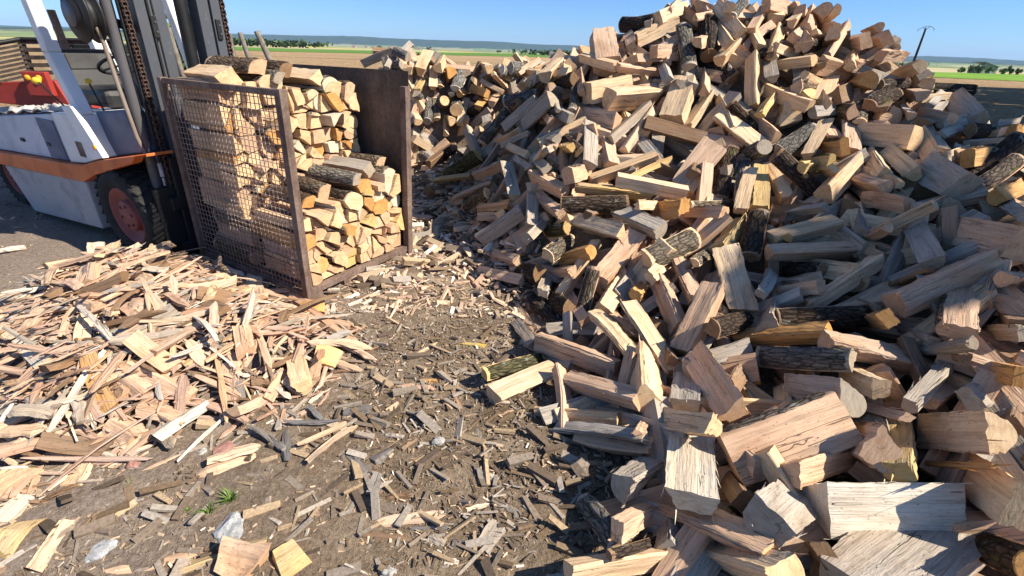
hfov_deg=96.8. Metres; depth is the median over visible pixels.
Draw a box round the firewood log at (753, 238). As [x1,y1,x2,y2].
[740,204,772,262]
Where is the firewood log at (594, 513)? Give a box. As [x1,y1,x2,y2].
[575,493,620,551]
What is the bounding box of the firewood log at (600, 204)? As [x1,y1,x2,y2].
[560,194,629,213]
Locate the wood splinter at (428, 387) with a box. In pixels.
[397,383,435,390]
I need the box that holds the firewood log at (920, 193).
[897,173,938,201]
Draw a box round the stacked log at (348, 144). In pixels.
[331,139,352,148]
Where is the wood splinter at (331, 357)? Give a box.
[313,344,342,369]
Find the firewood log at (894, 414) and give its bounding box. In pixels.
[866,400,916,421]
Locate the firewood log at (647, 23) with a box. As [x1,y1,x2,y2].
[644,17,652,26]
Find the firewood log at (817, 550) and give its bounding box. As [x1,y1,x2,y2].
[804,540,838,569]
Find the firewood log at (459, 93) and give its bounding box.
[456,88,468,97]
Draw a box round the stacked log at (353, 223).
[347,221,357,226]
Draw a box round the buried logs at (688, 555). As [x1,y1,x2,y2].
[360,1,1023,575]
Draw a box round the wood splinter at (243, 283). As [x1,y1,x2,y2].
[237,279,265,286]
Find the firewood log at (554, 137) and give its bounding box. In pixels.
[535,132,560,143]
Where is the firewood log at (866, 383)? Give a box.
[839,364,898,399]
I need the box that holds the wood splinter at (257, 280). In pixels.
[228,276,278,286]
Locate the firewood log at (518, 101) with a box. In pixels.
[509,98,522,112]
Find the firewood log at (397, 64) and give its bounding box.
[390,60,403,69]
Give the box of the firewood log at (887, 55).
[874,48,909,62]
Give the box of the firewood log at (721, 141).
[714,137,726,153]
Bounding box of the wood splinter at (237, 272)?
[224,265,244,276]
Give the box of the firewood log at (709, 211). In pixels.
[684,205,728,218]
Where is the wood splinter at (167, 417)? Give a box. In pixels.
[157,413,185,425]
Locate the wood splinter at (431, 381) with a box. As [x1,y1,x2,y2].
[424,379,436,382]
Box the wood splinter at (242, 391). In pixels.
[235,379,246,402]
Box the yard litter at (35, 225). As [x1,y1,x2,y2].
[0,186,199,282]
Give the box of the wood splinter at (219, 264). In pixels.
[216,254,221,272]
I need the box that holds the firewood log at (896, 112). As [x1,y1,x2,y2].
[871,105,901,123]
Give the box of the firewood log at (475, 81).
[471,77,482,86]
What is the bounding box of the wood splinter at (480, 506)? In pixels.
[466,503,489,511]
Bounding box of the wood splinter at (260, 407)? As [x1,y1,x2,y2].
[249,387,284,412]
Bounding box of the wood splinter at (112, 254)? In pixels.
[94,250,140,261]
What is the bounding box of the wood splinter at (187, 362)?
[183,358,192,367]
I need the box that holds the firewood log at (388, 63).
[384,57,393,69]
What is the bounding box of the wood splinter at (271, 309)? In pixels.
[260,305,291,312]
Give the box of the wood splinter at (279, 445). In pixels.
[264,433,285,450]
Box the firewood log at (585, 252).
[557,243,596,265]
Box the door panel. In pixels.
[35,117,68,160]
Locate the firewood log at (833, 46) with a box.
[821,17,851,56]
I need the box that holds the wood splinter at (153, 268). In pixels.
[142,265,168,271]
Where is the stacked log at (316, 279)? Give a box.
[264,255,323,284]
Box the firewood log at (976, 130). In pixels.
[962,122,996,138]
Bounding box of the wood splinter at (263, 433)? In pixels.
[248,425,273,445]
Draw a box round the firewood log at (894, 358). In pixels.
[808,323,931,377]
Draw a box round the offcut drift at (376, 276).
[347,147,518,289]
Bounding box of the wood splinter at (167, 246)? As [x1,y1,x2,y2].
[161,243,172,251]
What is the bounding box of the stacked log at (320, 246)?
[316,241,326,252]
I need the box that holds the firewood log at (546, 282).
[537,275,553,298]
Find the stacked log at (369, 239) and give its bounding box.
[366,236,371,244]
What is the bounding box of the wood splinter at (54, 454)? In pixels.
[47,452,86,463]
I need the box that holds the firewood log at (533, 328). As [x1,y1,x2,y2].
[514,302,541,332]
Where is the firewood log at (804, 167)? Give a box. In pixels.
[797,160,818,173]
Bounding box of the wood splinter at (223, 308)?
[196,299,231,315]
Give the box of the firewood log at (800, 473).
[779,449,855,488]
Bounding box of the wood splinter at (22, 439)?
[12,429,46,443]
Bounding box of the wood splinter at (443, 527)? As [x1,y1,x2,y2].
[411,522,447,529]
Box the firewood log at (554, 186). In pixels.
[528,169,569,198]
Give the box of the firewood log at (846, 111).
[830,103,858,119]
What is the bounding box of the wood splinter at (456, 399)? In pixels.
[451,390,461,408]
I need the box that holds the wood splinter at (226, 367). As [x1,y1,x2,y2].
[222,362,238,402]
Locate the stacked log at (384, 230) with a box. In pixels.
[382,227,386,235]
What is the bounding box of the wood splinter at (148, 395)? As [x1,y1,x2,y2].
[138,390,172,399]
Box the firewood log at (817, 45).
[812,39,821,50]
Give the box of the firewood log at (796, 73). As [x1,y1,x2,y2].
[792,67,809,83]
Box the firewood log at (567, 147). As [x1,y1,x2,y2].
[558,142,574,153]
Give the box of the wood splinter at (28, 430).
[0,423,47,437]
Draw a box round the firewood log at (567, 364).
[518,338,579,369]
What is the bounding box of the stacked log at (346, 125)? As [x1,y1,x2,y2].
[335,117,348,128]
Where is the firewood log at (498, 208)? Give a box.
[475,199,514,211]
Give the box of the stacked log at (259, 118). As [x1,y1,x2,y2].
[254,109,262,123]
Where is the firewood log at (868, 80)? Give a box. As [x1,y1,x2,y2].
[848,70,878,90]
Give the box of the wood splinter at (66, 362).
[38,350,86,371]
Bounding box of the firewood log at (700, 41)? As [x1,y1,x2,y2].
[692,35,707,48]
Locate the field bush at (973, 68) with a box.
[967,65,977,72]
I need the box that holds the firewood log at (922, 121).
[912,117,937,128]
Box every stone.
[84,539,117,562]
[125,461,140,468]
[197,448,206,454]
[212,441,234,454]
[212,511,243,543]
[381,565,396,575]
[431,437,444,445]
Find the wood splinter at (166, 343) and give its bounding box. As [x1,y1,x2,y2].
[149,326,200,356]
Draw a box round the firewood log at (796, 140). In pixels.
[774,121,816,153]
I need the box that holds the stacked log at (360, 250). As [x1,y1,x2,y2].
[354,246,365,253]
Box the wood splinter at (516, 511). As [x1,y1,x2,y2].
[500,503,520,516]
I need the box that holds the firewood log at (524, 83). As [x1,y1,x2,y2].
[516,78,532,90]
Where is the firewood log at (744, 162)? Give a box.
[734,158,750,202]
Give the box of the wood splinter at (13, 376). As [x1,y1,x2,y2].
[0,373,20,379]
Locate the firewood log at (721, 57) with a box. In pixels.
[713,31,747,66]
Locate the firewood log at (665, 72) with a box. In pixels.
[656,62,674,85]
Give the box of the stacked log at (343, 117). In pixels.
[330,110,350,124]
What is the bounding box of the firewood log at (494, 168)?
[472,159,502,180]
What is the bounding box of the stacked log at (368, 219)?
[354,213,374,227]
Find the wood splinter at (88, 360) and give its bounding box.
[79,351,117,415]
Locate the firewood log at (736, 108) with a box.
[725,99,762,135]
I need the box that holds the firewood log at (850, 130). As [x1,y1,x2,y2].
[840,119,861,158]
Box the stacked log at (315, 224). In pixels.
[265,203,322,227]
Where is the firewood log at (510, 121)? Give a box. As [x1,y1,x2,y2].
[500,95,537,131]
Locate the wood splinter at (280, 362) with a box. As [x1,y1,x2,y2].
[271,354,293,368]
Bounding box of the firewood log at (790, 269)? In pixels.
[780,260,829,276]
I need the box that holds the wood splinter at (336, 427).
[296,421,346,445]
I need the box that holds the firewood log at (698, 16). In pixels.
[693,10,713,21]
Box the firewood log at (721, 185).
[712,144,738,199]
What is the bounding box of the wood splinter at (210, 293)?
[201,284,219,301]
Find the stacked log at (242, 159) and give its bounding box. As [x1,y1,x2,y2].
[197,152,246,164]
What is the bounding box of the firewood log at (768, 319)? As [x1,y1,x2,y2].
[752,292,779,333]
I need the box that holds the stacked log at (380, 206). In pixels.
[367,199,387,213]
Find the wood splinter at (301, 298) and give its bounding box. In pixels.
[287,292,309,301]
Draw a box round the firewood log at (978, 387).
[957,381,982,399]
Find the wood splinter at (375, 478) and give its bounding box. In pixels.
[365,471,382,495]
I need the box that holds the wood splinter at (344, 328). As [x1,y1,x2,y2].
[339,324,357,340]
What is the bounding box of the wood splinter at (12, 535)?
[0,518,46,558]
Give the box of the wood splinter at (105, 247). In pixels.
[96,246,128,251]
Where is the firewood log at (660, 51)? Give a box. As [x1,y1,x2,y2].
[650,42,678,58]
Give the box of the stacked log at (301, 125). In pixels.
[291,116,306,128]
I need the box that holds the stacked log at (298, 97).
[287,87,304,105]
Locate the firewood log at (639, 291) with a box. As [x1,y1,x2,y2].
[629,281,649,300]
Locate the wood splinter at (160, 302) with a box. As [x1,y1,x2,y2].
[153,291,165,307]
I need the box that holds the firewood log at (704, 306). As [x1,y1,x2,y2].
[669,280,724,356]
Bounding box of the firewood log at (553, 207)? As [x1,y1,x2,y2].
[536,196,566,218]
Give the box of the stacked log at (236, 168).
[197,158,253,176]
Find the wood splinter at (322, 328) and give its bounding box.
[315,323,332,331]
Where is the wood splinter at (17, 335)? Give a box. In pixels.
[1,325,55,357]
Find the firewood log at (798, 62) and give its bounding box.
[777,54,817,69]
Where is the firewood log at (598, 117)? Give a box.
[577,106,621,129]
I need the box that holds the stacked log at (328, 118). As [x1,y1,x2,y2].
[307,110,341,126]
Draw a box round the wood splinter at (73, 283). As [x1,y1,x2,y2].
[61,278,83,289]
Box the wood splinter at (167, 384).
[123,361,197,401]
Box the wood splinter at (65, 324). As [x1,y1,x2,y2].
[57,307,74,336]
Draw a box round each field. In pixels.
[0,37,458,52]
[0,39,547,56]
[0,43,1006,80]
[0,48,1023,111]
[355,48,1015,70]
[894,60,1023,68]
[933,72,1023,80]
[934,78,1023,128]
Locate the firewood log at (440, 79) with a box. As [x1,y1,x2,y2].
[437,72,443,88]
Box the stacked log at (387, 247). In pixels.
[380,243,394,251]
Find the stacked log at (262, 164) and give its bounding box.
[250,157,274,172]
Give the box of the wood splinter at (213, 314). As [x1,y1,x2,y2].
[209,301,218,333]
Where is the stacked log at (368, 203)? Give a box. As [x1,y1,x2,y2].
[362,196,374,211]
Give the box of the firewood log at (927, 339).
[895,323,948,345]
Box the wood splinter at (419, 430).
[412,427,428,432]
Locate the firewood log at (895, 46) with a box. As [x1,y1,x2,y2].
[891,43,900,49]
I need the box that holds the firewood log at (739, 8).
[730,0,748,17]
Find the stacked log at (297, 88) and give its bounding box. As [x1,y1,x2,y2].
[286,86,300,91]
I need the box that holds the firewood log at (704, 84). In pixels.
[698,66,709,96]
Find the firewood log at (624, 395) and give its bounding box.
[550,370,641,411]
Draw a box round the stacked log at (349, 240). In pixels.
[346,235,352,245]
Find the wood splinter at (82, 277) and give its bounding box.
[79,256,114,282]
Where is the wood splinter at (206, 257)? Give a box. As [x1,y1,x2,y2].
[197,255,213,262]
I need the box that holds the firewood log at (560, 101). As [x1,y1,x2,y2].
[554,93,562,114]
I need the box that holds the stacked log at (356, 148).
[350,137,359,151]
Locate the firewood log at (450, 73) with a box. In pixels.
[445,66,456,83]
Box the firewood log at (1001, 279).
[993,269,1023,287]
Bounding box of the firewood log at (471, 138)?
[463,124,483,158]
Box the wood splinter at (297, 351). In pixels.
[292,316,309,362]
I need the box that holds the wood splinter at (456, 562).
[444,558,458,564]
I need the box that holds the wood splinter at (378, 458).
[370,448,392,464]
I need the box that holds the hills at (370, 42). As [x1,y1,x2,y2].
[0,25,1023,63]
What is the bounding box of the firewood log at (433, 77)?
[429,66,437,89]
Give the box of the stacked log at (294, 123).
[270,116,297,131]
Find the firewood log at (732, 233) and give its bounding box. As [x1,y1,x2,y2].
[708,211,746,254]
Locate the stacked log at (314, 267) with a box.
[263,249,321,273]
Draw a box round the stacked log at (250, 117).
[237,108,257,122]
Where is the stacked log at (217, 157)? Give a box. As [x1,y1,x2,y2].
[196,148,241,164]
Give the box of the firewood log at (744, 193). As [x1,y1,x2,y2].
[733,166,758,213]
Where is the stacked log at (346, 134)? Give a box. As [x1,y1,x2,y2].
[341,129,356,138]
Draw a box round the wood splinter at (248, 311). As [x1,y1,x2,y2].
[236,287,254,346]
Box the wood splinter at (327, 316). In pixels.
[294,313,354,319]
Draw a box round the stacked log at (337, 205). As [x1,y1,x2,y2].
[314,198,344,217]
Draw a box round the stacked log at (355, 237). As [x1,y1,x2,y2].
[353,229,359,242]
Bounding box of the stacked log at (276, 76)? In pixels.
[265,69,284,83]
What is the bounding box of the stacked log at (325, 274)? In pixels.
[278,259,335,278]
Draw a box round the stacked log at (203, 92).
[176,77,231,105]
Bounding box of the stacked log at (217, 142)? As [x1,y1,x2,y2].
[189,129,244,153]
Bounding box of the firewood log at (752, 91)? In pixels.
[744,49,760,109]
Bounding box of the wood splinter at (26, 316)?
[8,305,73,320]
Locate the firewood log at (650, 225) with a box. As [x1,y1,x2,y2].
[611,206,666,239]
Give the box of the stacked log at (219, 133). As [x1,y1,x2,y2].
[188,127,239,143]
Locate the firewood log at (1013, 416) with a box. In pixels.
[1000,406,1023,434]
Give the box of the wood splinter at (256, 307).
[250,304,260,318]
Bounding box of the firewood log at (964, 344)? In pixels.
[919,335,979,355]
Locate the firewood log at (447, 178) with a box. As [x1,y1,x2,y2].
[431,172,471,183]
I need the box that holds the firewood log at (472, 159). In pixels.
[441,149,482,183]
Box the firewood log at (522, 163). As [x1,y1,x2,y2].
[512,155,533,169]
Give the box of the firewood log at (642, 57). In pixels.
[633,52,678,62]
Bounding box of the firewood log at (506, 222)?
[475,204,525,245]
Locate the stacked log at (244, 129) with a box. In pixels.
[200,118,254,135]
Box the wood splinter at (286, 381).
[282,375,315,395]
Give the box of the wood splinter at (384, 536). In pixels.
[352,531,410,540]
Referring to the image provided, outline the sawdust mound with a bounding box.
[0,266,321,466]
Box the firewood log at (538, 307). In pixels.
[520,287,562,323]
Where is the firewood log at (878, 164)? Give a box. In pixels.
[865,145,893,177]
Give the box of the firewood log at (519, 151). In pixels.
[505,142,530,159]
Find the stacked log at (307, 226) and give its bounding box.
[265,207,311,230]
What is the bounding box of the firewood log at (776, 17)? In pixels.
[761,0,784,25]
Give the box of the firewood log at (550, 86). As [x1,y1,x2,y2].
[544,82,555,91]
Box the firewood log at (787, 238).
[780,233,791,242]
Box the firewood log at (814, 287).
[769,279,830,295]
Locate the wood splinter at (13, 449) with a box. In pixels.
[0,432,56,458]
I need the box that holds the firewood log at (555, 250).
[542,232,575,263]
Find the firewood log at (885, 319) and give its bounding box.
[864,308,899,330]
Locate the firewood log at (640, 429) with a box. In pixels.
[631,421,649,438]
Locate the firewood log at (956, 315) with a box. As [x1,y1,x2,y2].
[935,286,980,339]
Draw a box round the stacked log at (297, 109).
[294,106,307,112]
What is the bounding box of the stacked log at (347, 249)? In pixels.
[328,244,353,255]
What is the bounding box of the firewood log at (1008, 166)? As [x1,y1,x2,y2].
[978,153,1023,190]
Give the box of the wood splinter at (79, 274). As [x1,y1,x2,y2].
[76,265,84,279]
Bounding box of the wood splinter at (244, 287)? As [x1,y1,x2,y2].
[236,285,251,290]
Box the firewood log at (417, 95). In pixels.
[412,90,423,99]
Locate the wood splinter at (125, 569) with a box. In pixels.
[104,547,202,574]
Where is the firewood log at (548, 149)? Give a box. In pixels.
[543,141,560,153]
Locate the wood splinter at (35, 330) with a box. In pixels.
[21,327,51,332]
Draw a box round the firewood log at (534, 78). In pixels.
[526,70,540,88]
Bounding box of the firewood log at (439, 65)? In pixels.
[433,55,446,72]
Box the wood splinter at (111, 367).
[89,347,128,393]
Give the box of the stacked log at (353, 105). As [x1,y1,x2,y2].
[345,92,359,111]
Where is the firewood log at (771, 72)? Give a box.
[763,59,778,83]
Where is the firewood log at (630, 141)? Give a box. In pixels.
[618,103,654,153]
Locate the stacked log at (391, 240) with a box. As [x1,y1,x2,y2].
[388,233,397,243]
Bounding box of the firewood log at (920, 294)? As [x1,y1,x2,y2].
[881,245,1003,317]
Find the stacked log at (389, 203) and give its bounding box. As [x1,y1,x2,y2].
[383,196,392,210]
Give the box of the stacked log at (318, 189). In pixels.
[282,175,330,200]
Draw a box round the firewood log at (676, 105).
[659,75,697,124]
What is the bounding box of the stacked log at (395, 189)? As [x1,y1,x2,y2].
[384,173,400,196]
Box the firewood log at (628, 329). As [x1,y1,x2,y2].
[596,302,635,337]
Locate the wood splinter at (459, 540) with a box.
[451,539,465,546]
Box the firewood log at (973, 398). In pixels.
[953,382,994,411]
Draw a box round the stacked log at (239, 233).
[215,218,259,245]
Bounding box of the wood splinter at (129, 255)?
[125,242,136,264]
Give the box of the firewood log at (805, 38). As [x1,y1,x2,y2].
[793,24,814,52]
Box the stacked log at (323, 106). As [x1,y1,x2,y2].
[310,95,331,111]
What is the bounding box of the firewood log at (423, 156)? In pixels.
[418,149,431,161]
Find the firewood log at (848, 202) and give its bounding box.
[838,189,866,218]
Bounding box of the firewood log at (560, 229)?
[543,220,570,237]
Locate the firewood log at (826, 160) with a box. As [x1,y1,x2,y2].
[800,153,836,170]
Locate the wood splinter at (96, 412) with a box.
[85,397,104,422]
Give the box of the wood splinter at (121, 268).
[111,265,126,295]
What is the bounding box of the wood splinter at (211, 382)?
[194,374,245,400]
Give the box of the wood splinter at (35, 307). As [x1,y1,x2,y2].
[18,298,51,334]
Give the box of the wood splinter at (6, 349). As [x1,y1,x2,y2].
[0,347,16,352]
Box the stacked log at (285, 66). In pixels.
[263,59,292,77]
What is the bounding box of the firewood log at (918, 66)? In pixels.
[890,59,926,77]
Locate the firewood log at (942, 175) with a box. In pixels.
[918,150,984,198]
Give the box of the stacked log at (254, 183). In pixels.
[248,177,262,185]
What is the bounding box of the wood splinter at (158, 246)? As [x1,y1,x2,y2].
[142,240,175,251]
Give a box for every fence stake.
[168,27,192,101]
[230,34,235,56]
[238,32,250,57]
[254,31,272,59]
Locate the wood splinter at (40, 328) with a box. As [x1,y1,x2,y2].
[12,325,58,332]
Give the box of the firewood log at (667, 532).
[653,517,680,549]
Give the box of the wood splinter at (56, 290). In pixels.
[41,286,62,299]
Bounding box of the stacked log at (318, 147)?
[302,143,323,154]
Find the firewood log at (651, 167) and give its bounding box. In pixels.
[631,156,672,175]
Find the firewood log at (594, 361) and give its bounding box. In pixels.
[524,329,621,376]
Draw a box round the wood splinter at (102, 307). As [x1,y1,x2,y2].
[90,295,132,312]
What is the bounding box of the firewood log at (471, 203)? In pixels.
[461,187,489,211]
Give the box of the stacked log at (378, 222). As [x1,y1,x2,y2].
[361,215,383,227]
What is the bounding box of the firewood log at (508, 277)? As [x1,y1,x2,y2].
[476,264,524,284]
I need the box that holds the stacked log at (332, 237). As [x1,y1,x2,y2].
[322,231,339,244]
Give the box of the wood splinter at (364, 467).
[345,451,371,473]
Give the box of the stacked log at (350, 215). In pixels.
[343,208,358,221]
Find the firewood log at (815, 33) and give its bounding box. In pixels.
[810,28,825,41]
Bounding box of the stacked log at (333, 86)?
[316,81,340,96]
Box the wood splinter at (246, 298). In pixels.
[230,291,268,302]
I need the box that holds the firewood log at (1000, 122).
[990,115,1023,126]
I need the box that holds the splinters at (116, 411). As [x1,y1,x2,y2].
[0,243,378,505]
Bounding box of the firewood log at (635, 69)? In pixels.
[616,62,659,76]
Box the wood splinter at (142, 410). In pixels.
[135,401,188,421]
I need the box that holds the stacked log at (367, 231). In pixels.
[360,225,371,236]
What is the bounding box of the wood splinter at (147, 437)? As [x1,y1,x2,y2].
[124,426,160,455]
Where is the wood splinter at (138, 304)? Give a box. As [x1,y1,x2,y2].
[128,297,151,311]
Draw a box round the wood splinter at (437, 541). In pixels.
[427,532,446,547]
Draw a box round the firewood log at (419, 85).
[413,77,426,91]
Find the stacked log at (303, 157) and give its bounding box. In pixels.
[296,152,308,165]
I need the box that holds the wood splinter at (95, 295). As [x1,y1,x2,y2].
[79,292,108,298]
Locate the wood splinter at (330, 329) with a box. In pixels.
[311,319,336,332]
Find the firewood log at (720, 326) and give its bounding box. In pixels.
[704,310,754,339]
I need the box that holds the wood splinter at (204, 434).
[177,416,224,461]
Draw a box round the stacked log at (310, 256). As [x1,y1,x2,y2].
[263,237,315,263]
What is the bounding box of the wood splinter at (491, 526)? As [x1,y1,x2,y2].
[479,519,509,555]
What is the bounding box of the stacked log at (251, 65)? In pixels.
[204,55,266,74]
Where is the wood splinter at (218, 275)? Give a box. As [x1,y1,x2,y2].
[200,272,238,279]
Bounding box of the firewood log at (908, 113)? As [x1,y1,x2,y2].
[899,103,916,120]
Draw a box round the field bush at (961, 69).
[957,67,966,72]
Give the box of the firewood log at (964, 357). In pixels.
[935,352,972,362]
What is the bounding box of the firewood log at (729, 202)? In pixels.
[689,199,733,207]
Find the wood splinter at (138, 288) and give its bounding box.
[112,286,164,290]
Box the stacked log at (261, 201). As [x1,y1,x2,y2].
[252,193,268,207]
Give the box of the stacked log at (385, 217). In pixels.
[373,211,389,224]
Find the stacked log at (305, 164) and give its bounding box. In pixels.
[297,157,312,170]
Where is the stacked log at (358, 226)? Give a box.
[353,221,360,231]
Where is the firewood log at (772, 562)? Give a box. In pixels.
[706,543,804,575]
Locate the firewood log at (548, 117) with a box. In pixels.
[542,112,554,124]
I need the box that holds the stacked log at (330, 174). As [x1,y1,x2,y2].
[304,164,361,185]
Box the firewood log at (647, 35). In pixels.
[634,16,679,46]
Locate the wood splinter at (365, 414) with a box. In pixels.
[346,411,372,417]
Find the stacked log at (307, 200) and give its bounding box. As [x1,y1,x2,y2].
[262,184,315,207]
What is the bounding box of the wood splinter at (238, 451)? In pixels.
[207,443,260,464]
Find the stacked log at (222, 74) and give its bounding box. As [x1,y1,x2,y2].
[182,64,243,91]
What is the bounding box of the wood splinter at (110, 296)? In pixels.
[98,286,130,301]
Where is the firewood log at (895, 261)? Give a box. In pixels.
[877,228,905,284]
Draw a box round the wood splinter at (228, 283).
[186,275,236,290]
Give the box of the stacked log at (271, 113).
[262,105,276,120]
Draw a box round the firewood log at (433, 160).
[425,143,456,168]
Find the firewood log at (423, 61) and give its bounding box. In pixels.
[415,49,433,75]
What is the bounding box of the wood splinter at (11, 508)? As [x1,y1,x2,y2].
[0,494,34,523]
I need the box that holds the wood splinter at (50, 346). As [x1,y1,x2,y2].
[39,335,72,351]
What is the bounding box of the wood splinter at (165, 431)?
[151,400,208,440]
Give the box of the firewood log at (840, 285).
[802,253,885,306]
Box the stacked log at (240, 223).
[213,208,259,233]
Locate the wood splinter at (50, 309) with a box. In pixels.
[21,296,79,327]
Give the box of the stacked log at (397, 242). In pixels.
[389,232,400,246]
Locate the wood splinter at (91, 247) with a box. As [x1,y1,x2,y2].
[86,242,104,252]
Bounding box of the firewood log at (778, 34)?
[767,22,785,60]
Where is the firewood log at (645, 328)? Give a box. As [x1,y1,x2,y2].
[618,299,672,375]
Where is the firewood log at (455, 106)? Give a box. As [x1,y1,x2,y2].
[449,95,462,115]
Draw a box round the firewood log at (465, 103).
[456,97,469,125]
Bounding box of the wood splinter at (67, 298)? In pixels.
[61,292,87,301]
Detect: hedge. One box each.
[233,37,332,47]
[508,48,590,54]
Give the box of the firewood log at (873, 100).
[861,87,903,112]
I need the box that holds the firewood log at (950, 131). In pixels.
[935,124,964,139]
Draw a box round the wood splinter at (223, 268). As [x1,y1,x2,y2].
[212,255,227,279]
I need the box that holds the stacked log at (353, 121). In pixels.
[349,114,357,127]
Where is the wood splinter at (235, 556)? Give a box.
[213,535,271,575]
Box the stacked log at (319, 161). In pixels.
[313,158,323,164]
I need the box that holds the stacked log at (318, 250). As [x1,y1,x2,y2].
[313,246,323,254]
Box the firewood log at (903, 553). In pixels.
[819,530,985,575]
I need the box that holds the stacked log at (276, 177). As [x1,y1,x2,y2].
[252,169,282,184]
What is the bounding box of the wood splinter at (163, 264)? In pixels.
[146,253,169,266]
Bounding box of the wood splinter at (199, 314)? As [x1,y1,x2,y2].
[152,310,209,325]
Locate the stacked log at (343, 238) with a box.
[320,234,348,247]
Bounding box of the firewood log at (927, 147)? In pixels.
[909,123,941,158]
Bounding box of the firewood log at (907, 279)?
[888,265,939,287]
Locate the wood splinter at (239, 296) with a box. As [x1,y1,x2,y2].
[225,287,260,303]
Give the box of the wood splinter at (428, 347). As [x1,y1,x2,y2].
[415,342,437,352]
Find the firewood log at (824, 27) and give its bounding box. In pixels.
[818,21,841,33]
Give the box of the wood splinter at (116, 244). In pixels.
[106,240,120,252]
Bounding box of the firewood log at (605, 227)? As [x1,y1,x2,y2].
[571,213,634,242]
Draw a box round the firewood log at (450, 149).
[436,143,457,165]
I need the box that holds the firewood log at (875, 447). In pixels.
[848,419,902,472]
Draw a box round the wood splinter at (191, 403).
[173,401,199,405]
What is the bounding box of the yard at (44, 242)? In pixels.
[0,176,742,575]
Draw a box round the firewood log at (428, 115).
[423,99,432,124]
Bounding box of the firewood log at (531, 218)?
[525,190,538,227]
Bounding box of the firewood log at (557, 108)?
[554,93,560,112]
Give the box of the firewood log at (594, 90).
[580,75,632,103]
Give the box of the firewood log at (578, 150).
[561,134,583,157]
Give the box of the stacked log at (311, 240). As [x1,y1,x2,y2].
[258,220,316,250]
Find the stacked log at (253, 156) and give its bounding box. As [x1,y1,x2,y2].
[243,151,261,164]
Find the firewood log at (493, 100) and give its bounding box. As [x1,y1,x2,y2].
[488,95,500,107]
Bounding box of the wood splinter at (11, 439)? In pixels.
[3,436,20,440]
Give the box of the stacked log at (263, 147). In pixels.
[253,135,273,157]
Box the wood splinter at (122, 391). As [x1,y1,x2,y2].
[108,373,129,401]
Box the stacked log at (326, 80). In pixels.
[284,75,337,90]
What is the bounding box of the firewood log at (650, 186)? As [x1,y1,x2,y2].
[615,172,688,198]
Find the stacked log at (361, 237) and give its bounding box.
[354,228,366,244]
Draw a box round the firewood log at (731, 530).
[653,492,779,555]
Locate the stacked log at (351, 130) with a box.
[329,126,356,135]
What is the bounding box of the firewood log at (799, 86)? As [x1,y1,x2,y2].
[790,79,817,93]
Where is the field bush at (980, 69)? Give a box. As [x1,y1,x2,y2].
[975,64,985,72]
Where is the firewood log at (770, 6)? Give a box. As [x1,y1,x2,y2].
[761,0,791,15]
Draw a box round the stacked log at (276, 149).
[273,145,281,158]
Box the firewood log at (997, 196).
[987,177,1023,206]
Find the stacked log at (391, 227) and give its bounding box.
[382,222,399,232]
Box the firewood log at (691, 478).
[661,431,719,531]
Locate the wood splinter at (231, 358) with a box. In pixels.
[223,350,241,371]
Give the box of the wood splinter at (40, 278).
[28,274,61,284]
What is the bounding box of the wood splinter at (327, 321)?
[288,294,351,339]
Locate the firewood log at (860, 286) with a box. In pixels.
[841,259,864,291]
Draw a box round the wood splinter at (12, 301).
[0,295,30,306]
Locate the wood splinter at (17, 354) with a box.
[0,343,40,364]
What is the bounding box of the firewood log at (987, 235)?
[940,215,1023,262]
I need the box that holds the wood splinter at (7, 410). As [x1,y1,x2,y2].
[0,376,32,421]
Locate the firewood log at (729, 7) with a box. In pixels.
[716,0,736,12]
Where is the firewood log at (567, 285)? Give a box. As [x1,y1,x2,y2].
[555,238,601,296]
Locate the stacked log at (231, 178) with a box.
[199,164,247,188]
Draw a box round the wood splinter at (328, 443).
[306,425,356,462]
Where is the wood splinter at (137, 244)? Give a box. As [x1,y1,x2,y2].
[120,242,141,252]
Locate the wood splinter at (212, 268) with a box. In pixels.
[200,264,216,270]
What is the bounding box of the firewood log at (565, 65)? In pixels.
[563,59,571,69]
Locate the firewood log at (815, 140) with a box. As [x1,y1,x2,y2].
[801,118,833,159]
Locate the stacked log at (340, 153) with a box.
[328,151,344,156]
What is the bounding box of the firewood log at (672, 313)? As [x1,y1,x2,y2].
[649,273,684,339]
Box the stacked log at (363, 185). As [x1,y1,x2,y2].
[318,178,371,192]
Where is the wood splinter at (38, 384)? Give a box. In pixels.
[29,371,45,403]
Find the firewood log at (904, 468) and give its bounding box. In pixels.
[880,413,917,482]
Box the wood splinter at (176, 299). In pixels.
[164,292,190,306]
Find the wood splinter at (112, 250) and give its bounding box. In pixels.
[104,247,131,254]
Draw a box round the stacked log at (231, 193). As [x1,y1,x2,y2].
[198,177,250,203]
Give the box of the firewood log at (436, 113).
[432,97,439,121]
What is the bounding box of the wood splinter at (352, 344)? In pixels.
[307,339,373,349]
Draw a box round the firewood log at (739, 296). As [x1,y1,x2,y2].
[712,243,759,311]
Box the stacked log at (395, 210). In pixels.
[387,206,401,212]
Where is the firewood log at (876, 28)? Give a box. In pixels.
[860,22,884,35]
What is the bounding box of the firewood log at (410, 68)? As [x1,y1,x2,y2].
[403,61,416,74]
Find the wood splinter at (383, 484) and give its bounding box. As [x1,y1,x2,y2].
[380,480,392,487]
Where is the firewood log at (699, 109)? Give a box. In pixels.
[684,89,713,127]
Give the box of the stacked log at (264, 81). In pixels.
[236,73,282,105]
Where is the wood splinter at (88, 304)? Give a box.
[75,298,105,311]
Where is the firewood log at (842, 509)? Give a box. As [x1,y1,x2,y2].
[802,481,974,539]
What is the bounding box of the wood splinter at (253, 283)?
[246,273,264,288]
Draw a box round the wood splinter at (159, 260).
[140,250,170,272]
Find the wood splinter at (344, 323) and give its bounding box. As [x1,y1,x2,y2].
[294,312,351,329]
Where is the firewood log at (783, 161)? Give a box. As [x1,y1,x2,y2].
[768,147,829,204]
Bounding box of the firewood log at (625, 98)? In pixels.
[602,85,662,111]

